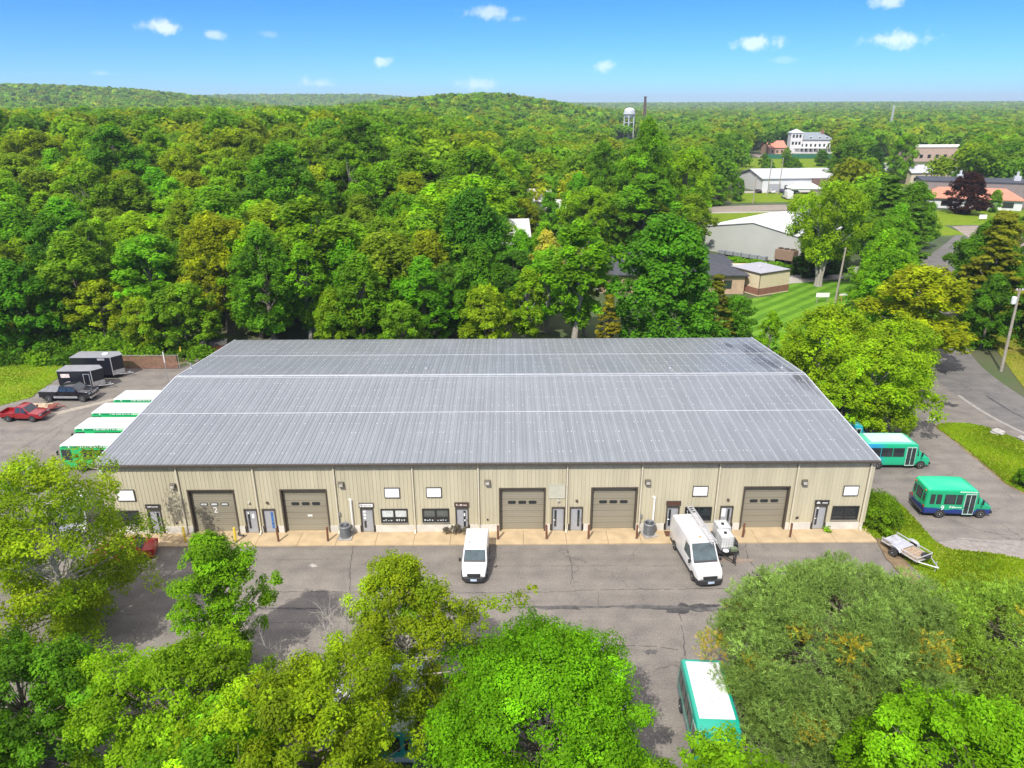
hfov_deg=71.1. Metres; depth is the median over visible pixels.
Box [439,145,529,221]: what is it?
tree
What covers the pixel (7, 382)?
side lawn
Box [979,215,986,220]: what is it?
yard sign
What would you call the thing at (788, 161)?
tree
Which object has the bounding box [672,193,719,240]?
tree
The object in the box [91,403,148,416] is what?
transit bus
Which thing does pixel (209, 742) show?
tree
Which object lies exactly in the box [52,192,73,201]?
tree
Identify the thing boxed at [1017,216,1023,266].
tree
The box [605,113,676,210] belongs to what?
tree
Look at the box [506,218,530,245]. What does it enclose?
house
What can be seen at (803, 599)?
tree
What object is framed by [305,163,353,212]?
tree
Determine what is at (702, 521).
ladder
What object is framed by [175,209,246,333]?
tree
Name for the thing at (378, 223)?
tree
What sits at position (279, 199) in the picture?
tree
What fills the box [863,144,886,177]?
tree
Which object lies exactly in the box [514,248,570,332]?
tree
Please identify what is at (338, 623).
dead tree
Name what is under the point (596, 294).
tree
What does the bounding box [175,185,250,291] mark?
tree
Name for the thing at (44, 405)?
timber pile
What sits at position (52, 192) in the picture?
tree
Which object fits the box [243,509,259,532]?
door
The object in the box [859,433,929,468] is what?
shuttle bus
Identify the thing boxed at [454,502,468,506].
door sign
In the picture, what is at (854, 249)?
tree
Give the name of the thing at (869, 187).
tree
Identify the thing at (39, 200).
tree
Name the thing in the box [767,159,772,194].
utility pole
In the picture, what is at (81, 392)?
pickup truck
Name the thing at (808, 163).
grass
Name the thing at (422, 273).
tree
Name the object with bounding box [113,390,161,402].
transit bus
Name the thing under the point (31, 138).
tree
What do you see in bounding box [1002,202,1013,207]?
window
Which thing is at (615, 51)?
sky
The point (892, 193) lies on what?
conifer
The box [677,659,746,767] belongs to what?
shuttle bus
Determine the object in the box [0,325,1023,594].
grass
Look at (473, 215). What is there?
tree
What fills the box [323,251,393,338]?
tree
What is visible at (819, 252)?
tree
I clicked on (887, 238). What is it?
tree
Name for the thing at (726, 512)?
door
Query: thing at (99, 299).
tree
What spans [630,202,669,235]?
tree
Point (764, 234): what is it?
metal hall
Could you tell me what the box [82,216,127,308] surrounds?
tree
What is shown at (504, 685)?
tree
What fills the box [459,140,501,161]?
tree
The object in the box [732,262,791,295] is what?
flat block
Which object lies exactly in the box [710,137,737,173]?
tree
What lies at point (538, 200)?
house
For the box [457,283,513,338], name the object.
tree
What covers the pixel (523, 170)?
tree
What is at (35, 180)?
tree
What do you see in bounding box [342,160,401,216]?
tree
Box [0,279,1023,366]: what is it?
undergrowth
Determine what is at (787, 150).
tree
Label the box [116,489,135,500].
wall sign
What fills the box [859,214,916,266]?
tree
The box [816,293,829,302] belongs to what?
board sign
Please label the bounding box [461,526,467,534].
weed
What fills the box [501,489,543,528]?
overhead door
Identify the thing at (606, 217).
tree
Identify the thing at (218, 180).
tree
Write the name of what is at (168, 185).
tree
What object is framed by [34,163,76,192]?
tree
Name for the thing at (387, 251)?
tree
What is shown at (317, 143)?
tree
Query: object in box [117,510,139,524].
window
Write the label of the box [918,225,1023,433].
street
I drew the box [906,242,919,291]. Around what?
tree
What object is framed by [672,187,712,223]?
tree
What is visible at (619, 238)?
tree
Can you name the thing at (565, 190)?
tree
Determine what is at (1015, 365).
verge
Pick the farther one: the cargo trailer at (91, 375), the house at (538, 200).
the house at (538, 200)
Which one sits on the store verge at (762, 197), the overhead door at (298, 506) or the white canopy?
the white canopy
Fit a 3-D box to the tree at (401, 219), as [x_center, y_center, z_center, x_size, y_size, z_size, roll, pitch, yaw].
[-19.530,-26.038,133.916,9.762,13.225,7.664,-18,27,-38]
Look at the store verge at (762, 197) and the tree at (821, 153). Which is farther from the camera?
the tree at (821, 153)
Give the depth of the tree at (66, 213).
116.44 m
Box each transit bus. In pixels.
[56,433,119,470]
[71,417,135,435]
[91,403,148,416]
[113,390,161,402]
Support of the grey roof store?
on the ground at (987, 360)
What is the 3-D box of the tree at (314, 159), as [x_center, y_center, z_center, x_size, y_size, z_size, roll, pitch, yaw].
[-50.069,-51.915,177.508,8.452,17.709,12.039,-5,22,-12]
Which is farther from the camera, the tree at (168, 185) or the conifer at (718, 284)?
the tree at (168, 185)
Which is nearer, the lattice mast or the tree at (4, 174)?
the tree at (4, 174)
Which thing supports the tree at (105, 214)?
on the ground at (987, 360)
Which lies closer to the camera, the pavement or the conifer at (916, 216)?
the conifer at (916, 216)
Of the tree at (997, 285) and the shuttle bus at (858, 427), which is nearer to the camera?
the shuttle bus at (858, 427)
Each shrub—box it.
[864,487,905,536]
[1011,468,1023,485]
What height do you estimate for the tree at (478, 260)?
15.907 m
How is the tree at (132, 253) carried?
on the ground at (987, 360)
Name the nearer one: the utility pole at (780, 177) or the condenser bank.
the condenser bank
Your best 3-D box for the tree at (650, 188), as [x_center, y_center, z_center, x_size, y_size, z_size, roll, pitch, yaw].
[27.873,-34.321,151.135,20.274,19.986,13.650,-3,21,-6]
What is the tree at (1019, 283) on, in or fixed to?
on the verge at (1015, 365)
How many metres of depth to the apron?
57.06 m
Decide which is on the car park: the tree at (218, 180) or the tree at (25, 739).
the tree at (25, 739)
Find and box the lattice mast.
[890,105,894,121]
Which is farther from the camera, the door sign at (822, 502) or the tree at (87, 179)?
the tree at (87, 179)
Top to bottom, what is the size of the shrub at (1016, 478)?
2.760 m
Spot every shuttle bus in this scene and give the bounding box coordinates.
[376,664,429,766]
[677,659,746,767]
[843,415,866,433]
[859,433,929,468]
[909,476,991,517]
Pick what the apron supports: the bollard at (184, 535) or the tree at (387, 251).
the bollard at (184, 535)
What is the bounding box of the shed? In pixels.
[200,339,228,354]
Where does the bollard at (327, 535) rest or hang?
on the apron
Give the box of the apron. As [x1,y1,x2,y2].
[99,528,876,546]
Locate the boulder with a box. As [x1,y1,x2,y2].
[990,428,1004,434]
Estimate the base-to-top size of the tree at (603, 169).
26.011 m
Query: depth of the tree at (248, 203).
128.14 m
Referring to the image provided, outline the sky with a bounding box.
[0,0,1023,102]
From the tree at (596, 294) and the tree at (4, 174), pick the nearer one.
the tree at (596, 294)
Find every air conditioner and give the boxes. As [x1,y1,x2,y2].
[337,522,353,540]
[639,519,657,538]
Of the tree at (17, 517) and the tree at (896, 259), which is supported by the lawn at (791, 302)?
the tree at (896, 259)
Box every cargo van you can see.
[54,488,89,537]
[459,528,490,582]
[670,511,721,585]
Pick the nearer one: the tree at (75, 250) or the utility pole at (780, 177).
the tree at (75, 250)
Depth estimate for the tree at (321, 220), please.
121.19 m
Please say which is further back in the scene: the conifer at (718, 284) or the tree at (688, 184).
the tree at (688, 184)
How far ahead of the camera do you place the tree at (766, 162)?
355.20 m
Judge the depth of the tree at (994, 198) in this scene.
225.13 m
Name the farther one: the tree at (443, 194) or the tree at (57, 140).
the tree at (57, 140)
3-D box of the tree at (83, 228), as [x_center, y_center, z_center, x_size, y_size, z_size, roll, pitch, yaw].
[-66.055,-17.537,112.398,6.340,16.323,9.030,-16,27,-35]
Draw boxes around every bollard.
[182,527,187,542]
[233,527,237,542]
[275,527,279,541]
[326,527,329,541]
[496,525,499,539]
[545,524,547,539]
[587,524,589,539]
[635,524,637,538]
[741,523,745,537]
[788,523,792,537]
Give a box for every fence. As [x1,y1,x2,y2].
[122,355,179,368]
[767,154,830,158]
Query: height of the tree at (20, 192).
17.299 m
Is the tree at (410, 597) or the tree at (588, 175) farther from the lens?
the tree at (588, 175)
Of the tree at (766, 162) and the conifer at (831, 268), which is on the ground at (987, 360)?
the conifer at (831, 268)
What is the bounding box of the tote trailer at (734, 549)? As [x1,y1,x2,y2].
[710,531,738,563]
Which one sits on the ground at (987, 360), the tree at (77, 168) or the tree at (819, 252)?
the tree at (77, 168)
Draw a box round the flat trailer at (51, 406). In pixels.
[46,402,65,408]
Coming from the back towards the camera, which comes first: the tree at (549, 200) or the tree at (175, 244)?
the tree at (549, 200)
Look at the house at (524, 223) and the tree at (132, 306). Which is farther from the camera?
the house at (524, 223)
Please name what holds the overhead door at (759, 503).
in the warehouse
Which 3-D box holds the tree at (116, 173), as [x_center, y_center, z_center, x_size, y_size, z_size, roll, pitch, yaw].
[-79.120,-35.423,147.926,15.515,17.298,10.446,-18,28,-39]
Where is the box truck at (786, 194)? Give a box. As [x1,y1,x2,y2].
[781,190,793,198]
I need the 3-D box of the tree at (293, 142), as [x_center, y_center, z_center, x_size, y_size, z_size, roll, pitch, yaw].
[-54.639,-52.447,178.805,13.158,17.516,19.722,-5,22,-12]
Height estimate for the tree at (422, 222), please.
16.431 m
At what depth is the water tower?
596.85 m
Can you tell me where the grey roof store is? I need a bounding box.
[739,168,833,191]
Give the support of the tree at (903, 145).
on the grass at (808, 163)
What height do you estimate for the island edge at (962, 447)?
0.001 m
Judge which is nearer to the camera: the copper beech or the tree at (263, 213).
the tree at (263, 213)
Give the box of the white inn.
[787,129,831,152]
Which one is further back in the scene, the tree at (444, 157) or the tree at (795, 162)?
the tree at (795, 162)
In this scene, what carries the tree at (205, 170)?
on the ground at (987, 360)
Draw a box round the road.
[708,205,809,211]
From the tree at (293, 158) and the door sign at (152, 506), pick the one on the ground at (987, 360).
the tree at (293, 158)
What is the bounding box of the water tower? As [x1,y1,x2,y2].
[623,108,634,138]
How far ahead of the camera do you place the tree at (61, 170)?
152.19 m
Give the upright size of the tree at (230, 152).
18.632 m
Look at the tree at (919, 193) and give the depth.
166.01 m
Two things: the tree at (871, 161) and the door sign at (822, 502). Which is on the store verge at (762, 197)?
the tree at (871, 161)
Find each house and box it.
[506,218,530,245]
[527,188,551,224]
[543,199,565,237]
[760,140,786,153]
[899,165,939,184]
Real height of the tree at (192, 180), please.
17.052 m
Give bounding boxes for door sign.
[145,504,160,508]
[359,503,373,507]
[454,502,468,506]
[666,501,680,505]
[815,500,829,504]
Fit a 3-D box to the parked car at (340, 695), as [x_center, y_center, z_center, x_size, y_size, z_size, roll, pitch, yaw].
[-10.245,18.311,39.971,2.209,1.447,4.499,0,21,0]
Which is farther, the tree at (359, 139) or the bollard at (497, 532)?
the tree at (359, 139)
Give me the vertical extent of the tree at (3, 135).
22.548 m
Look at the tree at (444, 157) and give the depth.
173.96 m
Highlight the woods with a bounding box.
[0,83,1023,210]
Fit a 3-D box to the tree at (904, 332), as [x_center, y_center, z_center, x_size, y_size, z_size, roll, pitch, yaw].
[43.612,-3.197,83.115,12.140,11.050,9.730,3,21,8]
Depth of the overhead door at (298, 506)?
57.51 m
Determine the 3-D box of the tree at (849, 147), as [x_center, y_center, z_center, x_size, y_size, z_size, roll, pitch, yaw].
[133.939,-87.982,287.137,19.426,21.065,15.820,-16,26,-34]
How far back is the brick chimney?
838.48 m
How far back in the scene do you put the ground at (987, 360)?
110.70 m
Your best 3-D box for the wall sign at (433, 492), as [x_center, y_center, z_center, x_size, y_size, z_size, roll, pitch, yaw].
[-6.178,8.569,56.624,1.220,0.900,0.075,0,21,0]
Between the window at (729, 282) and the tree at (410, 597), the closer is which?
the tree at (410, 597)
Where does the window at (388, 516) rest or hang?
in the warehouse
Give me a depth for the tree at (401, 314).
89.98 m
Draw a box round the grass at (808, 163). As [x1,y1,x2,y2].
[731,158,907,184]
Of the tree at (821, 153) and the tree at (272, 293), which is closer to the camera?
the tree at (272, 293)
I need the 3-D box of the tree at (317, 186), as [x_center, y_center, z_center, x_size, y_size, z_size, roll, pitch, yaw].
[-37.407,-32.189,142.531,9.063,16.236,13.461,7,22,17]
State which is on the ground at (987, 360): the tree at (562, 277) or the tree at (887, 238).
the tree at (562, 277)
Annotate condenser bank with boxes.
[718,249,768,261]
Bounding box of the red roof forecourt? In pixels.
[952,226,1023,246]
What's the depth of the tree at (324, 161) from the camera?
165.82 m
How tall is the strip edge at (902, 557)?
0.001 m
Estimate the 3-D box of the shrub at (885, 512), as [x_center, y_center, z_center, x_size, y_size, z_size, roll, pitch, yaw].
[30.212,10.404,58.795,4.043,3.399,6.146,14,26,33]
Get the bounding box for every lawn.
[0,359,70,404]
[715,281,994,348]
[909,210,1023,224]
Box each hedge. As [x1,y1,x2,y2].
[714,253,823,276]
[790,254,850,277]
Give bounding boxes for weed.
[443,526,449,533]
[449,522,461,533]
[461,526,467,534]
[823,526,832,532]
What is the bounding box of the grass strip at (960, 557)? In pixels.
[862,506,1023,590]
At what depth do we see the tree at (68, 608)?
43.59 m
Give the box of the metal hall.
[704,210,852,262]
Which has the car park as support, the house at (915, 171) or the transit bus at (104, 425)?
the transit bus at (104, 425)
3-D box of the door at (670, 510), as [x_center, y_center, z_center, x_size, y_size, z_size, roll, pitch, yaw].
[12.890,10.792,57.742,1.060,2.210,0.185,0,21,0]
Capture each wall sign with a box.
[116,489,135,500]
[384,488,399,497]
[426,487,441,497]
[692,486,708,495]
[842,485,859,495]
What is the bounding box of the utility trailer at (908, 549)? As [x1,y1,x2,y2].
[881,532,938,571]
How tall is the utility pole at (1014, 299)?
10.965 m
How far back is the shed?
99.52 m
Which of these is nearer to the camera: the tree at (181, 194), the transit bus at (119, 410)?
the transit bus at (119, 410)
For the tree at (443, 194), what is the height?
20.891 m
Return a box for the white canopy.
[786,183,821,192]
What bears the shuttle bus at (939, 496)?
on the car park
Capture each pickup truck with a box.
[0,402,50,421]
[38,381,99,401]
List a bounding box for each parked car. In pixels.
[91,537,157,566]
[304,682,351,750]
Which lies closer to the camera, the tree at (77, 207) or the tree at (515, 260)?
the tree at (515, 260)
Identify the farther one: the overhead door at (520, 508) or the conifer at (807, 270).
the conifer at (807, 270)
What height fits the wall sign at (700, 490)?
0.900 m
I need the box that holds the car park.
[0,356,1023,767]
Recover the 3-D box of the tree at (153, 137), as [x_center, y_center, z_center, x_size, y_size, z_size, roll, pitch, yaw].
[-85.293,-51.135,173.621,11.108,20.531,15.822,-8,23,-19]
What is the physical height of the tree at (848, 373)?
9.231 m
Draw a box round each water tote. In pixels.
[712,519,731,537]
[715,528,734,549]
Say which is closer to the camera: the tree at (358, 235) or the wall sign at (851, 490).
the wall sign at (851, 490)
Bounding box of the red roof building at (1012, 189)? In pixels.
[915,170,1023,210]
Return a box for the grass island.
[938,423,1023,491]
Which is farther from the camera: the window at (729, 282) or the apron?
the window at (729, 282)
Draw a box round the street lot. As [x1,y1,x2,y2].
[750,153,890,158]
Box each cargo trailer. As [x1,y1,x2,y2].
[56,365,113,386]
[69,351,133,375]
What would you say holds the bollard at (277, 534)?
on the apron
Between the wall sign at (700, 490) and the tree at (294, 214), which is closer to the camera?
the wall sign at (700, 490)
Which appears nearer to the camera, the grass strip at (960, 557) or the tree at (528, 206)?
the grass strip at (960, 557)
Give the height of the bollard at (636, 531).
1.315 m
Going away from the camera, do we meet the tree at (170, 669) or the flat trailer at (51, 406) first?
the tree at (170, 669)
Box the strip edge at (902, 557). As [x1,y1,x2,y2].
[875,500,949,591]
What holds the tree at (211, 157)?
on the ground at (987, 360)
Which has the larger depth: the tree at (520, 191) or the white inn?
the white inn
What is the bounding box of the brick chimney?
[643,96,646,115]
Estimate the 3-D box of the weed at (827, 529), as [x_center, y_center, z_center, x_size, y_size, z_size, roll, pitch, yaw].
[25.369,11.889,57.783,0.679,1.026,0.759,-10,23,-23]
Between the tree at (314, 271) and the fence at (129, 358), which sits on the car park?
the fence at (129, 358)
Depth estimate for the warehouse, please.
58.52 m
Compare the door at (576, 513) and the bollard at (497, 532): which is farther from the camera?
the door at (576, 513)
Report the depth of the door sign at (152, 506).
56.87 m
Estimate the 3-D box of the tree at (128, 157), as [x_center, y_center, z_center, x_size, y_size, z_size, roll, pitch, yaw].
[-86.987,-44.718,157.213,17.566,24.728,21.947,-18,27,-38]
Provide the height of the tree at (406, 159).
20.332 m
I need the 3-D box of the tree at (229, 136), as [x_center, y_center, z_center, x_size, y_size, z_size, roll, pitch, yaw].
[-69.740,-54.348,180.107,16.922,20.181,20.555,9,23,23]
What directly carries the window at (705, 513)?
in the warehouse
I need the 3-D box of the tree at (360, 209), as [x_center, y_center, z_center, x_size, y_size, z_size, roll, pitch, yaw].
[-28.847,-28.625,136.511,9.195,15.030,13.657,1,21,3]
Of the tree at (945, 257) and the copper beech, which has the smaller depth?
the tree at (945, 257)
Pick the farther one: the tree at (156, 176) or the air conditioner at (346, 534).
the tree at (156, 176)
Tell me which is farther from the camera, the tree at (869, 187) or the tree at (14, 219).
the tree at (869, 187)
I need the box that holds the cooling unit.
[774,247,798,263]
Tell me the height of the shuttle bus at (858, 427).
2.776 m
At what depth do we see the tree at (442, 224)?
123.28 m
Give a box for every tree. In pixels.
[0,122,19,154]
[0,127,68,163]
[0,152,37,177]
[0,169,13,179]
[0,176,34,223]
[0,201,42,265]
[0,241,34,315]
[0,258,66,358]
[0,278,36,341]
[0,444,169,651]
[0,489,40,539]
[0,624,129,767]
[1,236,46,317]
[4,178,34,219]
[11,169,74,219]
[14,133,72,159]
[15,196,119,277]
[17,210,108,327]
[27,229,123,334]
[29,190,50,217]
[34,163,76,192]
[36,147,77,194]
[43,623,288,767]
[47,186,81,204]
[48,160,118,214]
[49,156,114,193]
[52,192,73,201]
[53,201,93,230]
[58,127,89,163]
[60,150,71,161]
[61,164,131,218]
[61,279,130,345]
[69,219,112,310]
[70,143,119,167]
[77,120,154,182]
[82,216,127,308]
[87,206,124,272]
[92,169,156,215]
[93,173,163,220]
[104,210,172,280]
[108,231,193,328]
[119,295,163,351]
[130,688,290,767]
[131,246,169,290]
[136,281,222,357]
[137,128,174,167]
[142,166,173,219]
[147,176,187,232]
[152,187,201,231]
[152,238,208,301]
[154,142,207,171]
[159,146,204,180]
[160,197,195,253]
[160,246,232,320]
[162,529,282,682]
[162,629,440,767]
[165,171,209,212]
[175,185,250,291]
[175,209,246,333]
[194,125,266,165]
[196,176,247,218]
[198,165,212,179]
[200,149,222,170]
[209,146,252,177]
[209,157,252,191]
[216,220,296,338]
[226,224,299,339]
[232,140,344,231]
[234,134,266,158]
[235,157,265,185]
[237,200,278,228]
[242,194,363,332]
[243,199,299,240]
[245,179,275,230]
[248,574,362,692]
[255,272,286,312]
[259,153,312,188]
[264,126,309,148]
[271,186,297,204]
[277,137,311,163]
[283,240,330,339]
[294,137,322,167]
[303,212,327,263]
[305,137,323,151]
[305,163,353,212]
[305,180,342,223]
[313,285,362,339]
[318,128,347,167]
[319,111,400,167]
[319,237,363,338]
[321,156,343,210]
[322,142,377,212]
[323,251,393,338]
[334,222,368,284]
[339,548,537,738]
[340,165,386,225]
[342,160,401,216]
[342,193,378,227]
[351,228,429,331]
[354,163,373,170]
[362,216,410,289]
[370,191,429,225]
[377,299,428,338]
[385,254,464,338]
[386,146,450,190]
[389,220,400,228]
[390,171,430,209]
[393,210,411,236]
[396,210,465,269]
[405,174,519,266]
[408,228,449,315]
[413,602,681,767]
[415,162,447,185]
[420,261,470,337]
[435,209,467,261]
[436,152,451,163]
[437,146,505,184]
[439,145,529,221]
[440,184,514,300]
[441,241,516,337]
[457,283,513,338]
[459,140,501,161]
[486,158,530,198]
[486,248,543,317]
[490,179,544,228]
[500,149,537,190]
[501,228,535,304]
[504,197,541,240]
[509,267,547,338]
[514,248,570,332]
[528,220,558,252]
[528,229,564,303]
[531,217,627,337]
[538,191,559,235]
[550,171,595,224]
[553,205,577,242]
[556,185,616,251]
[560,179,572,199]
[567,247,610,335]
[578,198,630,249]
[579,192,630,232]
[584,136,627,193]
[584,172,596,187]
[600,173,693,246]
[601,195,638,251]
[602,211,731,337]
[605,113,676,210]
[609,183,632,206]
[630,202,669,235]
[637,256,691,306]
[639,720,790,767]
[657,146,717,224]
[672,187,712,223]
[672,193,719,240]
[673,174,703,198]
[692,549,993,767]
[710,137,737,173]
[710,174,731,205]
[717,294,757,337]
[754,310,784,352]
[758,153,769,167]
[763,158,774,167]
[778,298,872,387]
[780,147,792,160]
[782,154,789,166]
[785,179,878,286]
[786,157,794,167]
[787,157,804,167]
[799,179,860,254]
[812,331,949,435]
[814,149,829,165]
[817,360,876,428]
[823,137,866,172]
[830,677,1023,767]
[844,227,914,315]
[845,230,919,303]
[846,176,901,247]
[851,244,921,330]
[851,261,978,354]
[855,310,944,401]
[858,262,890,325]
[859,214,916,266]
[862,157,884,175]
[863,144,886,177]
[863,203,921,253]
[885,131,919,178]
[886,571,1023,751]
[898,180,943,242]
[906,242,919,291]
[941,221,986,275]
[948,216,1022,283]
[949,133,998,177]
[954,247,1023,333]
[954,272,1023,348]
[985,209,1023,263]
[989,189,1003,212]
[1014,259,1023,327]
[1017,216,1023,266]
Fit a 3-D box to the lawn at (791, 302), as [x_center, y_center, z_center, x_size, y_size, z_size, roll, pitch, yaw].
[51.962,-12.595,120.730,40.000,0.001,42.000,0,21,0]
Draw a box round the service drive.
[789,267,857,283]
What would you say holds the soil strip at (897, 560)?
on the grass strip at (960, 557)
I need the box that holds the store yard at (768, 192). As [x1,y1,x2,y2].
[721,191,819,192]
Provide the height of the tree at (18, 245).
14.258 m
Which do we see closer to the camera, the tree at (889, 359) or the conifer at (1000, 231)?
the tree at (889, 359)
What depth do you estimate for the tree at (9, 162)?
156.96 m
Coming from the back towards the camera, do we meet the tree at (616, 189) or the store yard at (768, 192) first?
the store yard at (768, 192)
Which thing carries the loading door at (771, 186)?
in the grey roof store
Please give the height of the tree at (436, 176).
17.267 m
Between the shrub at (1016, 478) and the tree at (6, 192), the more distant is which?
the tree at (6, 192)
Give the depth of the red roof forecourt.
196.56 m
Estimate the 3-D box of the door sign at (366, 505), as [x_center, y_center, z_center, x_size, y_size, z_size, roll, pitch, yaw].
[-11.608,9.647,57.000,1.160,0.400,0.075,0,21,0]
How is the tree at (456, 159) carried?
on the ground at (987, 360)
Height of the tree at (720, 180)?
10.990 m
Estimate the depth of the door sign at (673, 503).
57.13 m
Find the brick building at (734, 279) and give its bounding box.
[599,252,749,293]
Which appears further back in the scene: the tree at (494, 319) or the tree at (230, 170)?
the tree at (230, 170)
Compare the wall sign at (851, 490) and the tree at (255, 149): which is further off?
the tree at (255, 149)
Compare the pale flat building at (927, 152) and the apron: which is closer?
the apron
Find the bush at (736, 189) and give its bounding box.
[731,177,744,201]
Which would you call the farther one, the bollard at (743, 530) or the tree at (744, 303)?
the tree at (744, 303)
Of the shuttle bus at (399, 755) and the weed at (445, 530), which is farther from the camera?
the weed at (445, 530)
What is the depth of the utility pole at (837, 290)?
122.80 m
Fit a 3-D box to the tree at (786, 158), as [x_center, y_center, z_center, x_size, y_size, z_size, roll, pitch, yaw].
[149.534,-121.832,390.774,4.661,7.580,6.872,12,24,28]
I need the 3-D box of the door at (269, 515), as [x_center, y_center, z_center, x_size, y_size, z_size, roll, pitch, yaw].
[-19.424,10.965,57.546,1.060,2.210,0.185,0,21,0]
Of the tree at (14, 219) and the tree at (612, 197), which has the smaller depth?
the tree at (14, 219)
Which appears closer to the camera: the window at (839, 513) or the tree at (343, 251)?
the window at (839, 513)
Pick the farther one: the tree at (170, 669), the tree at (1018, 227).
the tree at (1018, 227)
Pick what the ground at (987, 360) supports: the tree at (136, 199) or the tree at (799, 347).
the tree at (136, 199)
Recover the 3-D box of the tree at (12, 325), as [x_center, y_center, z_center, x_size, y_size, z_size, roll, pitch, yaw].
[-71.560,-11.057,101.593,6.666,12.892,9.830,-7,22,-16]
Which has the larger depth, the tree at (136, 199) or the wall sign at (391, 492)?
the tree at (136, 199)
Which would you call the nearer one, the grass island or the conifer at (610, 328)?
the grass island
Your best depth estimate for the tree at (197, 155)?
169.98 m
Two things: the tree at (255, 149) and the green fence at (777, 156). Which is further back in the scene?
the green fence at (777, 156)
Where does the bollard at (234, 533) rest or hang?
on the apron
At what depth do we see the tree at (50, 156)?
161.13 m
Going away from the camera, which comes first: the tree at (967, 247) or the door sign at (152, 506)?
the door sign at (152, 506)
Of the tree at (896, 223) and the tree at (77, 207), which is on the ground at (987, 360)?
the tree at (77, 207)
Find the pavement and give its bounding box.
[711,193,820,212]
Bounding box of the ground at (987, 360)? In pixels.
[1,134,1023,395]
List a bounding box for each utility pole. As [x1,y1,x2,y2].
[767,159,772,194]
[778,158,783,194]
[834,248,846,301]
[999,288,1023,371]
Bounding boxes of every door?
[147,509,165,533]
[190,491,237,530]
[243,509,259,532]
[261,509,278,532]
[283,490,328,529]
[360,508,374,531]
[455,507,468,530]
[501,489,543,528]
[551,507,564,530]
[569,507,582,530]
[591,488,635,527]
[664,506,679,529]
[719,506,733,526]
[741,487,786,526]
[769,184,780,191]
[810,505,827,528]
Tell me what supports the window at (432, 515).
in the warehouse
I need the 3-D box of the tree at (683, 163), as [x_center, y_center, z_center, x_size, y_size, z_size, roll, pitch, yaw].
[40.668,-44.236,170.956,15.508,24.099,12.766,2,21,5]
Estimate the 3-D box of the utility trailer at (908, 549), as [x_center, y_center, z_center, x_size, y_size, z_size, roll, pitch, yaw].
[30.322,12.823,54.224,2.360,0.896,4.303,-9,23,-22]
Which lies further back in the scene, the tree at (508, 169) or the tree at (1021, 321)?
the tree at (508, 169)
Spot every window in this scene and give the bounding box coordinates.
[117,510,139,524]
[380,509,408,523]
[422,508,449,523]
[684,507,711,521]
[723,280,731,288]
[830,506,859,520]
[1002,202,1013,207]
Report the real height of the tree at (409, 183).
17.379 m
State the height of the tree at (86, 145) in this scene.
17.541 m
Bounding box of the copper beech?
[941,171,992,213]
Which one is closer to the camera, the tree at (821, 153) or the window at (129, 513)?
the window at (129, 513)
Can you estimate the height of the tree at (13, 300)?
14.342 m
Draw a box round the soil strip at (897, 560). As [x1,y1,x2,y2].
[876,538,929,593]
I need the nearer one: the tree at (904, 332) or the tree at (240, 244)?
the tree at (904, 332)
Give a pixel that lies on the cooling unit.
(782, 254)
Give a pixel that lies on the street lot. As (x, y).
(757, 154)
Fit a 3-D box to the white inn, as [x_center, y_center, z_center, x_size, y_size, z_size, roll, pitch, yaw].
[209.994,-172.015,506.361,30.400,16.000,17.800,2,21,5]
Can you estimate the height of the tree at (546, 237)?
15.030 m
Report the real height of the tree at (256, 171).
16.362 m
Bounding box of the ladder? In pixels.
[686,505,717,543]
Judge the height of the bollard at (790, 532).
1.315 m
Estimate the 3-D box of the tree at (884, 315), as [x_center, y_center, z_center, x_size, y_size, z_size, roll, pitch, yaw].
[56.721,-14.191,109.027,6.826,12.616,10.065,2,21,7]
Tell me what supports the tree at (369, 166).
on the ground at (987, 360)
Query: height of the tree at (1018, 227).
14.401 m
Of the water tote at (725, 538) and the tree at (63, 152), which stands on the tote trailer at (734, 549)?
the water tote at (725, 538)
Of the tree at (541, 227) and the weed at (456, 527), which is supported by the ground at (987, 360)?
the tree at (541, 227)
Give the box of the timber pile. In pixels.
[33,403,53,407]
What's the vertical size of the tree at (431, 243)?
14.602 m
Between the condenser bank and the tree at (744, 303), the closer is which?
the tree at (744, 303)
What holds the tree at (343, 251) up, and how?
on the ground at (987, 360)
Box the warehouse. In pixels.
[94,337,881,534]
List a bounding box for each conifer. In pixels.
[594,294,621,337]
[701,274,736,337]
[797,228,817,278]
[814,244,839,276]
[849,175,904,258]
[908,204,931,262]
[956,214,1023,329]
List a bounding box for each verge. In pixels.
[709,211,963,235]
[718,193,912,202]
[988,326,1023,387]
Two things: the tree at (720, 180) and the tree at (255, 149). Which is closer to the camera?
the tree at (255, 149)
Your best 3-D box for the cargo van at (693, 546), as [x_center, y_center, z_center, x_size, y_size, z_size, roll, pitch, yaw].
[13.829,12.142,53.583,2.520,2.915,6.220,-3,21,-6]
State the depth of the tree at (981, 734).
29.80 m
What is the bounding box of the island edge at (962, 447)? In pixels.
[935,423,1023,493]
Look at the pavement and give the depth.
228.62 m
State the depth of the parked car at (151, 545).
54.52 m
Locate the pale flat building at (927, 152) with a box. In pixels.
[898,144,959,161]
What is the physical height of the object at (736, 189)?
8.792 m
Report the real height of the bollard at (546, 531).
1.315 m

